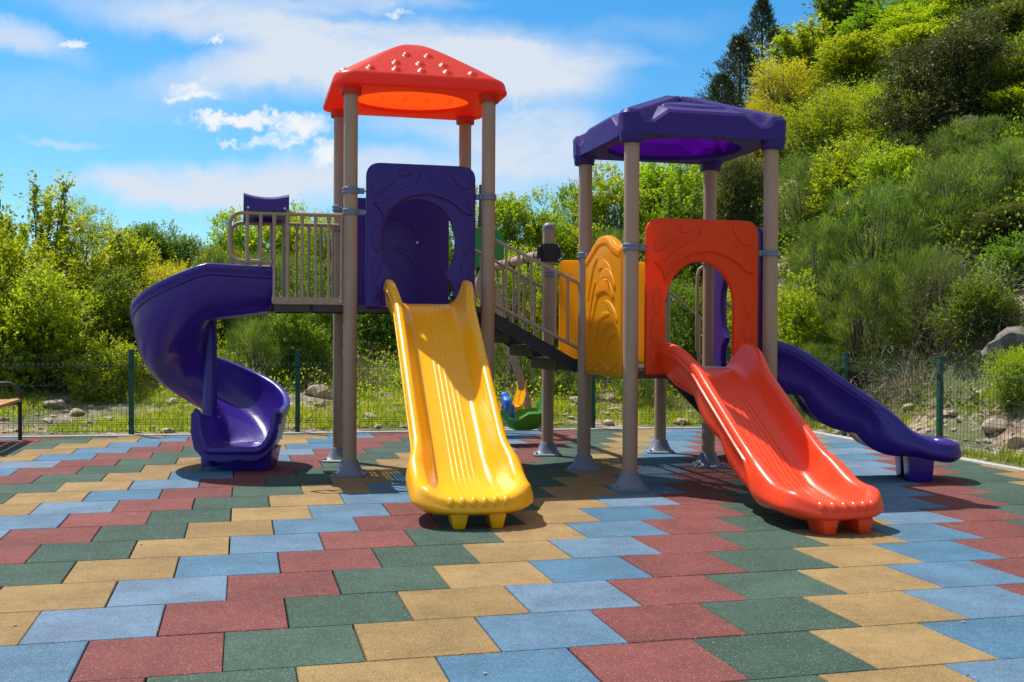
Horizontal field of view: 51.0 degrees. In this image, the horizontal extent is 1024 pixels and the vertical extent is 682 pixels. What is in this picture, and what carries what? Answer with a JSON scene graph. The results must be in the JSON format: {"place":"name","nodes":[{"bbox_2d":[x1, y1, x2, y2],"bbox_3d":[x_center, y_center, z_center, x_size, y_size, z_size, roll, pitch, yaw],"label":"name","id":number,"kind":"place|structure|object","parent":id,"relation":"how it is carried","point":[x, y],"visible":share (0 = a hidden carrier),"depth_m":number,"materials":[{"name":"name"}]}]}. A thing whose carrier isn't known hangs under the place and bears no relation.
{"place":"outdoors","nodes":[
{"label":"outdoors","id":0,"kind":"place"},
{"bbox_2d":[0,0,897,295],"label":"sky","id":1,"kind":"structure","parent":0,"point":[167,110],"materials":[{"name":"blue"}]},
{"bbox_2d":[13,444,1002,674],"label":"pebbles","id":2,"kind":"object","parent":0,"point":[962,621],"visible":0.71,"depth_m":4.40,"materials":[{"name":"stone"}]},
{"bbox_2d":[0,428,1023,681],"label":"floor","id":3,"kind":"structure","parent":0,"point":[576,576],"depth_m":5.24,"materials":[{"name":"multicoloured rubber"}]},
{"bbox_2d":[0,381,21,439],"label":"park bench","id":4,"kind":"object","parent":3,"relation":"on","point":[12,401],"visible":1,"depth_m":11.38,"materials":[{"name":"black metal"}]},
{"bbox_2d":[475,228,559,428],"bbox_3d":[-0.292,-0.116,11.671,1.501,2.380,3.018,0,1,0],"label":"swing set","id":5,"kind":"object","parent":3,"relation":"on","point":[546,252],"visible":0.33,"depth_m":12.42,"materials":[{"name":"beige paint"}]},
{"bbox_2d":[494,271,526,412],"bbox_3d":[-0.142,0.072,12.059,0.534,1.701,0.410,0,1,-14],"label":"swing","id":6,"kind":"object","parent":5,"relation":"hanging from","point":[518,402],"visible":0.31,"depth_m":12.06,"materials":[{"name":"yellow plastic"}]},
{"bbox_2d":[501,268,541,430],"bbox_3d":[0.107,0.082,11.194,0.534,1.701,0.410,0,1,-14],"label":"swing","id":7,"kind":"object","parent":5,"relation":"hanging from","point":[525,419],"visible":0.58,"depth_m":11.04,"materials":[{"name":"green plastic"}]},
{"bbox_2d":[130,44,961,534],"bbox_3d":[0.176,-0.698,8.432,6.925,3.720,4.440,0,1,0],"label":"play structure","id":8,"kind":"object","parent":3,"relation":"on","point":[390,242],"visible":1,"depth_m":8.67,"materials":[{"name":"beige paint"}]},
{"bbox_2d":[0,0,1023,661],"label":"ground","id":9,"kind":"structure","parent":0,"point":[124,410],"depth_m":12.81,"materials":[{"name":"plant"}]},
{"bbox_2d":[0,173,40,281],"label":"tree","id":10,"kind":"object","parent":9,"relation":"on","point":[21,237],"visible":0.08,"depth_m":15.77,"materials":[{"name":"green plant"}]},
{"bbox_2d":[0,282,54,391],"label":"shrub","id":11,"kind":"object","parent":9,"relation":"on","point":[10,350],"visible":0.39,"depth_m":13.82,"materials":[{"name":"green plant"}]},
{"bbox_2d":[0,220,92,372],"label":"shrub","id":12,"kind":"object","parent":9,"relation":"on","point":[8,257],"visible":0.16,"depth_m":14.90,"materials":[{"name":"green plant"}]},
{"bbox_2d":[42,399,64,407],"bbox_3d":[-5.646,0.800,13.176,0.281,0.163,0.178,0,1,0],"label":"boulder","id":13,"kind":"object","parent":9,"relation":"on","point":[55,405],"visible":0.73,"depth_m":13.15,"materials":[{"name":"stone"}]},
{"bbox_2d":[0,259,119,397],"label":"shrub","id":14,"kind":"object","parent":9,"relation":"on","point":[58,323],"visible":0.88,"depth_m":13.95,"materials":[{"name":"green plant"}]},
{"bbox_2d":[0,168,138,330],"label":"tree","id":15,"kind":"object","parent":9,"relation":"on","point":[44,218],"visible":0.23,"depth_m":16.29,"materials":[{"name":"green plant"}]},
{"bbox_2d":[69,408,85,415],"bbox_3d":[-5.285,0.872,12.991,0.195,0.128,0.169,1,1,36],"label":"boulder","id":16,"kind":"object","parent":9,"relation":"on","point":[75,411],"visible":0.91,"depth_m":12.94,"materials":[{"name":"stone"}]},
{"bbox_2d":[41,193,121,270],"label":"tree","id":17,"kind":"object","parent":9,"relation":"on","point":[85,251],"visible":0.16,"depth_m":17.93,"materials":[{"name":"green plant"}]},
{"bbox_2d":[60,330,155,405],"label":"shrub","id":18,"kind":"object","parent":9,"relation":"on","point":[107,390],"visible":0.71,"depth_m":13.88,"materials":[{"name":"green plant"}]},
{"bbox_2d":[68,262,153,378],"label":"shrub","id":19,"kind":"object","parent":9,"relation":"on","point":[119,295],"visible":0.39,"depth_m":14.88,"materials":[{"name":"green plant"}]},
{"bbox_2d":[65,220,162,334],"bbox_3d":[-6.245,-0.762,17.012,1.895,2.393,1.724,0,1,0],"label":"tree","id":20,"kind":"object","parent":9,"relation":"on","point":[141,250],"visible":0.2,"depth_m":16.88,"materials":[{"name":"green plant"}]},
{"bbox_2d":[116,218,193,271],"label":"tree","id":21,"kind":"object","parent":9,"relation":"on","point":[148,230],"visible":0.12,"depth_m":17.79,"materials":[{"name":"green plant"}]},
{"bbox_2d":[129,255,220,335],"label":"shrub","id":22,"kind":"object","parent":9,"relation":"on","point":[162,272],"visible":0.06,"depth_m":15.62,"materials":[{"name":"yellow plant"}]},
{"bbox_2d":[152,228,215,277],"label":"tree","id":23,"kind":"object","parent":9,"relation":"on","point":[183,251],"visible":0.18,"depth_m":17.82,"materials":[{"name":"green plant"}]},
{"bbox_2d":[187,239,248,346],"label":"broom shrub","id":24,"kind":"object","parent":9,"relation":"on","point":[212,253],"visible":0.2,"depth_m":17.32,"materials":[{"name":"green plant"}]},
{"bbox_2d":[192,204,285,325],"bbox_3d":[-4.628,-1.096,18.459,1.898,2.587,1.710,1,1,43],"label":"tree","id":25,"kind":"object","parent":9,"relation":"on","point":[239,235],"visible":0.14,"depth_m":18.35,"materials":[{"name":"green plant"}]},
{"bbox_2d":[217,315,294,383],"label":"broom shrub","id":26,"kind":"object","parent":9,"relation":"on","point":[252,328],"visible":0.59,"depth_m":15.03,"materials":[{"name":"green plant"}]},
{"bbox_2d":[226,247,311,353],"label":"broom shrub","id":27,"kind":"object","parent":9,"relation":"on","point":[279,270],"visible":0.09,"depth_m":16.68,"materials":[{"name":"green plant"}]},
{"bbox_2d":[249,199,323,296],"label":"tree","id":28,"kind":"object","parent":9,"relation":"on","point":[292,219],"visible":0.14,"depth_m":18.45,"materials":[{"name":"green plant"}]},
{"bbox_2d":[253,288,332,390],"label":"shrub","id":29,"kind":"object","parent":9,"relation":"on","point":[299,328],"visible":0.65,"depth_m":15.11,"materials":[{"name":"green plant"}]},
{"bbox_2d":[288,359,332,395],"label":"dry shrub","id":30,"kind":"object","parent":9,"relation":"on","point":[317,379],"visible":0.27,"depth_m":14.64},
{"bbox_2d":[290,208,332,328],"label":"tree","id":31,"kind":"object","parent":9,"relation":"on","point":[324,244],"visible":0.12,"depth_m":17.71,"materials":[{"name":"green plant"}]},
{"bbox_2d":[305,384,332,397],"bbox_3d":[-2.578,0.705,14.438,0.385,0.250,0.304,0,1,-42],"label":"boulder","id":32,"kind":"object","parent":9,"relation":"on","point":[310,390],"visible":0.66,"depth_m":14.32,"materials":[{"name":"stone"}]},
{"bbox_2d":[280,252,365,370],"bbox_3d":[-2.879,-0.346,16.262,1.356,2.077,1.347,0,1,0],"label":"shrub","id":33,"kind":"object","parent":9,"relation":"on","point":[326,320],"visible":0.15,"depth_m":16.05,"materials":[{"name":"green plant"}]},
{"bbox_2d":[309,314,401,394],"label":"dry shrub","id":34,"kind":"object","parent":9,"relation":"on","point":[370,375],"visible":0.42,"depth_m":15.15,"materials":[{"name":"plant"}]},
{"bbox_2d":[0,349,729,433],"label":"wire fence","id":35,"kind":"object","parent":9,"relation":"on","point":[297,401],"visible":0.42,"depth_m":12.08,"materials":[{"name":"metal"}]},
{"bbox_2d":[357,314,397,360],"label":"shrub","id":36,"kind":"object","parent":9,"relation":"on","point":[379,333],"visible":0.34,"depth_m":16.92,"materials":[{"name":"green plant"}]},
{"bbox_2d":[449,238,476,305],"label":"tree","id":37,"kind":"object","parent":9,"relation":"on","point":[451,252],"depth_m":18.66,"materials":[{"name":"green plant"}]},
{"bbox_2d":[475,185,481,305],"bbox_3d":[-0.649,-1.329,18.988,0.283,2.864,0.097,0,1,0],"label":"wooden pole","id":38,"kind":"object","parent":9,"relation":"on","point":[480,210],"visible":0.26,"depth_m":18.95,"materials":[{"name":"brown wood"}]},
{"bbox_2d":[449,184,519,292],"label":"tree","id":39,"kind":"object","parent":9,"relation":"on","point":[451,228],"visible":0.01,"depth_m":19.78,"materials":[{"name":"green plant"}]},
{"bbox_2d":[0,325,1017,462],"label":"rubble","id":40,"kind":"object","parent":9,"relation":"on","point":[608,421],"visible":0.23,"depth_m":12.56,"materials":[{"name":"stone"}]},
{"bbox_2d":[0,427,1023,471],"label":"kerb","id":41,"kind":"structure","parent":9,"relation":"on","point":[852,439],"depth_m":11.93,"materials":[{"name":"concrete"}]},
{"bbox_2d":[475,240,558,361],"bbox_3d":[-0.064,-0.479,16.998,1.966,2.292,1.867,0,1,0],"label":"shrub","id":42,"kind":"object","parent":9,"relation":"on","point":[523,267],"visible":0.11,"depth_m":16.75,"materials":[{"name":"green plant"}]},
{"bbox_2d":[494,336,540,392],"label":"broom shrub","id":43,"kind":"object","parent":9,"relation":"on","point":[511,371],"visible":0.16,"depth_m":15.22,"materials":[{"name":"green plant"}]},
{"bbox_2d":[475,183,569,331],"bbox_3d":[0.144,-1.375,19.401,1.837,2.923,1.885,0,1,0],"label":"tree","id":44,"kind":"object","parent":9,"relation":"on","point":[509,229],"visible":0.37,"depth_m":19.29,"materials":[{"name":"green plant"}]},
{"bbox_2d":[29,0,1023,407],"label":"undergrowth","id":45,"kind":"object","parent":9,"relation":"on","point":[397,380],"visible":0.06,"depth_m":15.36,"materials":[{"name":"green plant"}]},
{"bbox_2d":[522,210,570,311],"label":"tree","id":46,"kind":"object","parent":9,"relation":"on","point":[559,221],"visible":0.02,"depth_m":19.79,"materials":[{"name":"green plant"}]},
{"bbox_2d":[520,263,574,377],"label":"shrub","id":47,"kind":"object","parent":9,"relation":"on","point":[538,302],"visible":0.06,"depth_m":16.10,"materials":[{"name":"green plant"}]},
{"bbox_2d":[526,346,577,395],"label":"broom shrub","id":48,"kind":"object","parent":9,"relation":"on","point":[565,379],"visible":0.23,"depth_m":14.82,"materials":[{"name":"green plant"}]},
{"bbox_2d":[555,177,618,259],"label":"tree","id":49,"kind":"object","parent":9,"relation":"on","point":[563,191],"visible":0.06,"depth_m":21.00,"materials":[{"name":"green plant"}]},
{"bbox_2d":[577,225,623,259],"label":"broom shrub","id":50,"kind":"object","parent":9,"relation":"on","point":[616,235],"visible":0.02,"depth_m":16.86,"materials":[{"name":"green plant"}]},
{"bbox_2d":[560,160,653,259],"bbox_3d":[1.864,-1.663,19.955,2.152,3.569,2.046,0,1,0],"label":"tree","id":51,"kind":"object","parent":9,"relation":"on","point":[601,206],"visible":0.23,"depth_m":19.85,"materials":[{"name":"green plant"}]},
{"bbox_2d":[596,380,640,402],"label":"dry shrub","id":52,"kind":"object","parent":9,"relation":"on","point":[605,395],"visible":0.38,"depth_m":14.72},
{"bbox_2d":[606,378,671,405],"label":"broom shrub","id":53,"kind":"object","parent":9,"relation":"on","point":[645,388],"visible":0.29,"depth_m":14.70,"materials":[{"name":"green plant"}]},
{"bbox_2d":[607,162,717,274],"bbox_3d":[2.833,-2.039,20.357,2.386,3.276,2.481,1,1,33],"label":"tree","id":54,"kind":"object","parent":9,"relation":"on","point":[654,178],"visible":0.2,"depth_m":20.11,"materials":[{"name":"green plant"}]},
{"bbox_2d":[639,229,700,343],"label":"shrub","id":55,"kind":"object","parent":9,"relation":"on","point":[642,255],"visible":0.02,"depth_m":16.86,"materials":[{"name":"green plant"}]},
{"bbox_2d":[648,385,693,410],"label":"dry shrub","id":56,"kind":"object","parent":9,"relation":"on","point":[677,402],"visible":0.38,"depth_m":14.61,"materials":[{"name":"plant"}]},
{"bbox_2d":[654,275,702,393],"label":"shrub","id":57,"kind":"object","parent":9,"relation":"on","point":[682,336],"visible":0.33,"depth_m":15.39,"materials":[{"name":"green plant"}]},
{"bbox_2d":[640,164,726,327],"bbox_3d":[2.948,-1.393,18.500,1.596,3.368,1.603,0,1,0],"label":"tree","id":58,"kind":"object","parent":9,"relation":"on","point":[678,213],"visible":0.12,"depth_m":18.38,"materials":[{"name":"green plant"}]},
{"bbox_2d":[671,70,750,169],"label":"conifer tree","id":59,"kind":"object","parent":9,"relation":"on","point":[715,92],"visible":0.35,"depth_m":26.27,"materials":[{"name":"green plant"}]},
{"bbox_2d":[691,287,780,361],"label":"shrub","id":60,"kind":"object","parent":9,"relation":"on","point":[729,313],"visible":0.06,"depth_m":14.97,"materials":[{"name":"green plant"}]},
{"bbox_2d":[695,29,777,109],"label":"conifer tree","id":61,"kind":"object","parent":9,"relation":"on","point":[741,42],"visible":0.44,"depth_m":27.72,"materials":[{"name":"green plant"}]},
{"bbox_2d":[701,152,779,243],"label":"tree","id":62,"kind":"object","parent":9,"relation":"on","point":[734,198],"visible":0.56,"depth_m":19.27,"materials":[{"name":"green plant"}]},
{"bbox_2d":[715,0,797,103],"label":"conifer tree","id":63,"kind":"object","parent":9,"relation":"on","point":[764,15],"visible":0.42,"depth_m":28.75,"materials":[{"name":"green plant"}]},
{"bbox_2d":[736,94,797,167],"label":"shrub","id":64,"kind":"object","parent":9,"relation":"on","point":[759,154],"visible":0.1,"depth_m":22.64,"materials":[{"name":"yellow plant"}]},
{"bbox_2d":[743,56,819,121],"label":"tree","id":65,"kind":"object","parent":9,"relation":"on","point":[769,77],"visible":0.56,"depth_m":24.33,"materials":[{"name":"yellow plant"}]},
{"bbox_2d":[778,149,831,243],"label":"broom shrub","id":66,"kind":"object","parent":9,"relation":"on","point":[795,210],"visible":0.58,"depth_m":18.32,"materials":[{"name":"green plant"}]},
{"bbox_2d":[749,11,870,88],"bbox_3d":[7.683,-7.176,26.933,3.269,2.039,2.599,1,1,30],"label":"tree","id":67,"kind":"object","parent":9,"relation":"on","point":[804,44],"visible":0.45,"depth_m":26.61,"materials":[{"name":"green plant"}]},
{"bbox_2d":[777,265,852,400],"bbox_3d":[4.020,0.011,14.577,1.274,2.061,1.270,0,1,0],"label":"shrub","id":68,"kind":"object","parent":9,"relation":"on","point":[793,308],"visible":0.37,"depth_m":14.40,"materials":[{"name":"green plant"}]},
{"bbox_2d":[788,340,850,420],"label":"broom shrub","id":69,"kind":"object","parent":9,"relation":"on","point":[814,350],"visible":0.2,"depth_m":13.80,"materials":[{"name":"green plant"}]},
{"bbox_2d":[779,213,866,325],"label":"broom shrub","id":70,"kind":"object","parent":9,"relation":"on","point":[813,234],"visible":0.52,"depth_m":15.43,"materials":[{"name":"green plant"}]},
{"bbox_2d":[774,79,873,159],"bbox_3d":[6.229,-4.369,21.380,2.224,1.769,2.150,0,1,0],"label":"tree","id":71,"kind":"object","parent":9,"relation":"on","point":[832,97],"visible":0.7,"depth_m":21.12,"materials":[{"name":"green plant"}]},
{"bbox_2d":[643,0,1023,410],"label":"hillside scrub","id":72,"kind":"object","parent":9,"relation":"on","point":[1020,198],"visible":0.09,"depth_m":17.00,"materials":[{"name":"green plant"}]},
{"bbox_2d":[961,115,981,132],"bbox_3d":[7.386,-3.469,17.175,0.347,0.285,0.367,0,1,-39],"label":"rock outcrop","id":73,"kind":"object","parent":72,"relation":"on","point":[974,117],"visible":0.27,"depth_m":17.06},
{"bbox_2d":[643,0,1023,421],"bbox_3d":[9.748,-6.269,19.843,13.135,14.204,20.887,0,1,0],"label":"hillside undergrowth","id":74,"kind":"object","parent":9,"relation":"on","point":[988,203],"visible":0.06,"depth_m":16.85,"materials":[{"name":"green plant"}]},
{"bbox_2d":[763,0,903,50],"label":"tree","id":75,"kind":"object","parent":9,"relation":"on","point":[835,10],"visible":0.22,"depth_m":29.26,"materials":[{"name":"green plant"}]},
{"bbox_2d":[800,130,884,229],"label":"shrub","id":76,"kind":"object","parent":9,"relation":"on","point":[835,172],"visible":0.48,"depth_m":17.69,"materials":[{"name":"green plant"}]},
{"bbox_2d":[808,29,897,92],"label":"tree","id":77,"kind":"object","parent":9,"relation":"on","point":[847,53],"visible":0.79,"depth_m":23.45,"materials":[{"name":"green plant"}]},
{"bbox_2d":[807,361,901,423],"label":"dry shrub","id":78,"kind":"object","parent":9,"relation":"on","point":[875,393],"visible":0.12,"depth_m":12.93,"materials":[{"name":"plant"}]},
{"bbox_2d":[801,253,916,388],"bbox_3d":[4.586,-0.246,13.981,1.580,1.903,1.673,0,1,0],"label":"broom shrub","id":79,"kind":"object","parent":9,"relation":"on","point":[851,279],"visible":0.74,"depth_m":13.79,"materials":[{"name":"green plant"}]},
{"bbox_2d":[795,169,959,296],"bbox_3d":[5.248,-1.500,15.652,2.292,1.872,2.242,0,1,0],"label":"broom shrub","id":80,"kind":"object","parent":9,"relation":"on","point":[883,238],"visible":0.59,"depth_m":15.26,"materials":[{"name":"green plant"}]},
{"bbox_2d":[830,0,934,41],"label":"tree","id":81,"kind":"object","parent":9,"relation":"on","point":[862,21],"visible":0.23,"depth_m":25.38,"materials":[{"name":"green plant"}]},
{"bbox_2d":[841,81,926,150],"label":"shrub","id":82,"kind":"object","parent":9,"relation":"on","point":[866,100],"visible":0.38,"depth_m":19.97,"materials":[{"name":"green plant"}]},
{"bbox_2d":[842,138,943,228],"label":"shrub","id":83,"kind":"object","parent":9,"relation":"on","point":[880,164],"visible":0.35,"depth_m":16.62,"materials":[{"name":"green plant"}]},
{"bbox_2d":[792,352,1023,462],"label":"wire fence","id":84,"kind":"object","parent":9,"relation":"on","point":[939,416],"visible":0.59,"depth_m":10.57,"materials":[{"name":"metal"}]},
{"bbox_2d":[852,323,974,415],"bbox_3d":[4.830,0.518,12.948,1.652,1.631,1.830,1,1,24],"label":"dry shrub","id":85,"kind":"object","parent":9,"relation":"on","point":[907,386],"visible":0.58,"depth_m":12.85,"materials":[{"name":"plant"}]},
{"bbox_2d":[879,126,952,191],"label":"shrub","id":86,"kind":"object","parent":9,"relation":"on","point":[927,149],"visible":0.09,"depth_m":17.10,"materials":[{"name":"green plant"}]},
{"bbox_2d":[869,238,970,347],"bbox_3d":[5.209,-0.592,13.581,1.479,1.504,1.408,0,1,0],"label":"broom shrub","id":87,"kind":"object","parent":9,"relation":"on","point":[930,262],"visible":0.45,"depth_m":13.48,"materials":[{"name":"green plant"}]},
{"bbox_2d":[867,0,980,41],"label":"tree","id":88,"kind":"object","parent":9,"relation":"on","point":[894,20],"visible":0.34,"depth_m":24.05,"materials":[{"name":"green plant"}]},
{"bbox_2d":[875,15,974,60],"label":"shrub","id":89,"kind":"object","parent":9,"relation":"on","point":[905,35],"visible":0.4,"depth_m":22.48,"materials":[{"name":"green plant"}]},
{"bbox_2d":[897,263,958,367],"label":"shrub","id":90,"kind":"object","parent":9,"relation":"on","point":[918,313],"visible":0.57,"depth_m":13.08,"materials":[{"name":"green plant"}]},
{"bbox_2d":[868,5,1023,150],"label":"tree","id":91,"kind":"object","parent":9,"relation":"on","point":[964,55],"visible":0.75,"depth_m":17.96,"materials":[{"name":"green plant"}]},
{"bbox_2d":[872,148,1023,244],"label":"broom shrub","id":92,"kind":"object","parent":9,"relation":"on","point":[947,193],"visible":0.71,"depth_m":15.14,"materials":[{"name":"green plant"}]},
{"bbox_2d":[920,0,976,6],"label":"tree","id":93,"kind":"object","parent":9,"relation":"on","point":[938,2],"visible":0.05,"depth_m":23.92,"materials":[{"name":"green plant"}]},
{"bbox_2d":[902,232,1008,379],"bbox_3d":[5.232,-0.277,12.701,1.274,2.290,1.407,0,1,0],"label":"dry shrub","id":94,"kind":"object","parent":9,"relation":"on","point":[953,348],"visible":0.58,"depth_m":12.64,"materials":[{"name":"plant"}]},
{"bbox_2d":[902,236,1023,354],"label":"dry shrub","id":95,"kind":"object","parent":9,"relation":"on","point":[990,310],"visible":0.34,"depth_m":12.46,"materials":[{"name":"plant"}]},
{"bbox_2d":[923,270,1023,353],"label":"shrub","id":96,"kind":"object","parent":9,"relation":"on","point":[989,302],"visible":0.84,"depth_m":12.40,"materials":[{"name":"green plant"}]},
{"bbox_2d":[925,113,1021,171],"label":"broom shrub","id":97,"kind":"object","parent":9,"relation":"on","point":[987,123],"visible":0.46,"depth_m":16.73,"materials":[{"name":"green plant"}]},
{"bbox_2d":[953,133,1023,199],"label":"broom shrub","id":98,"kind":"object","parent":9,"relation":"on","point":[1005,148],"visible":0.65,"depth_m":15.30,"materials":[{"name":"green plant"}]},
{"bbox_2d":[958,199,1023,252],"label":"shrub","id":99,"kind":"object","parent":9,"relation":"on","point":[998,223],"visible":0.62,"depth_m":14.15,"materials":[{"name":"green plant"}]},
{"bbox_2d":[981,418,1007,433],"bbox_3d":[5.002,0.875,11.074,0.304,0.161,0.202,0,1,16],"label":"boulder","id":100,"kind":"object","parent":9,"relation":"on","point":[993,427],"visible":0.77,"depth_m":11.02,"materials":[{"name":"stone"}]},
{"bbox_2d":[969,49,1023,117],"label":"shrub","id":101,"kind":"object","parent":9,"relation":"on","point":[996,69],"visible":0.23,"depth_m":17.56,"materials":[{"name":"green plant"}]},
{"bbox_2d":[971,81,1023,121],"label":"shrub","id":102,"kind":"object","parent":9,"relation":"on","point":[1010,92],"visible":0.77,"depth_m":17.25,"materials":[{"name":"green plant"}]},
{"bbox_2d":[974,0,1023,34],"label":"shrub","id":103,"kind":"object","parent":9,"relation":"on","point":[1013,12],"visible":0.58,"depth_m":20.09,"materials":[{"name":"green plant"}]},
{"bbox_2d":[975,228,1023,293],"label":"shrub","id":104,"kind":"object","parent":9,"relation":"on","point":[1016,259],"visible":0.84,"depth_m":13.07,"materials":[{"name":"green plant"}]},
{"bbox_2d":[977,342,1023,414],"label":"shrub","id":105,"kind":"object","parent":9,"relation":"on","point":[1017,387],"visible":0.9,"depth_m":11.14,"materials":[{"name":"green plant"}]},
{"bbox_2d":[981,326,1023,368],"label":"rock outcrop","id":106,"kind":"object","parent":9,"relation":"on","point":[1006,338],"visible":0.59,"depth_m":11.46,"materials":[{"name":"stone"}]},
{"bbox_2d":[1005,436,1023,447],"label":"boulder","id":107,"kind":"object","parent":9,"relation":"on","point":[1014,441],"visible":0.63,"depth_m":10.59,"materials":[{"name":"stone"}]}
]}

